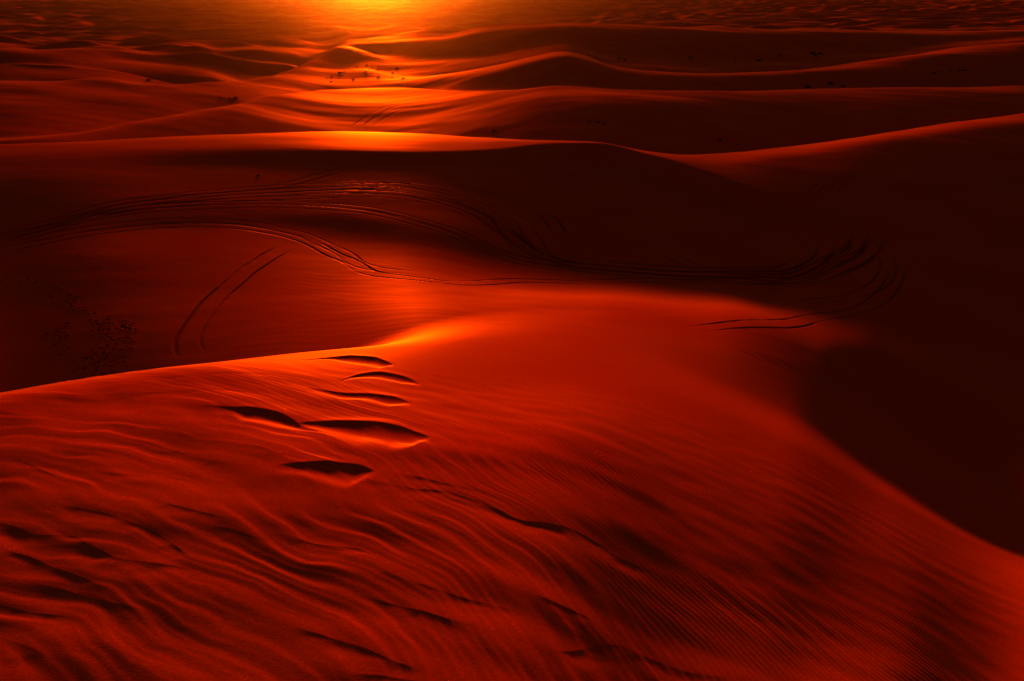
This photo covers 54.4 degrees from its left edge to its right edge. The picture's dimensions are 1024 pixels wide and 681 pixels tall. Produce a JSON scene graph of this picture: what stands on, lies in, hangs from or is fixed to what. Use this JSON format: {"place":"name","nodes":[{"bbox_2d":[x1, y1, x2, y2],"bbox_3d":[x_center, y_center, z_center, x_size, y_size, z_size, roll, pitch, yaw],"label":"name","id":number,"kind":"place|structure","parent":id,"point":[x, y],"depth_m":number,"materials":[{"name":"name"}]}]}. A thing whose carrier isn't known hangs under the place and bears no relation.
{"place":"outdoors","nodes":[
{"label":"outdoors","id":0,"kind":"place"},
{"bbox_2d":[0,334,1023,680],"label":"foreground dune","id":1,"kind":"structure","parent":0,"point":[560,508],"depth_m":26.18,"materials":[{"name":"red sand"}]},
{"bbox_2d":[0,113,1023,543],"bbox_3d":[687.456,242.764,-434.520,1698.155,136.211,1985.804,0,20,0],"label":"dune","id":2,"kind":"structure","parent":0,"point":[862,295],"depth_m":96.29,"materials":[{"name":"red sand"}]},
{"bbox_2d":[0,86,1023,154],"bbox_3d":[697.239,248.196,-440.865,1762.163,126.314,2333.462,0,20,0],"label":"smooth dune","id":3,"kind":"structure","parent":0,"point":[685,122],"depth_m":232.12,"materials":[{"name":"sand"}]},
{"bbox_2d":[0,0,1023,60],"bbox_3d":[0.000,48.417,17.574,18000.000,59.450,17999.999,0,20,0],"label":"ground","id":4,"kind":"structure","parent":0,"point":[129,30],"depth_m":1416.30,"materials":[{"name":"sand"}]},
{"bbox_2d":[0,40,1023,138],"bbox_3d":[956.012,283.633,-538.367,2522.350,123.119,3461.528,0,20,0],"label":"star dune","id":5,"kind":"structure","parent":0,"point":[30,109],"depth_m":333.53,"materials":[{"name":"sand"}]},
{"bbox_2d":[0,25,1023,84],"bbox_3d":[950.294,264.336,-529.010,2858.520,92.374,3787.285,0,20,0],"label":"dark dune","id":6,"kind":"structure","parent":0,"point":[707,49],"depth_m":494.88,"materials":[{"name":"red sand"}]}
]}

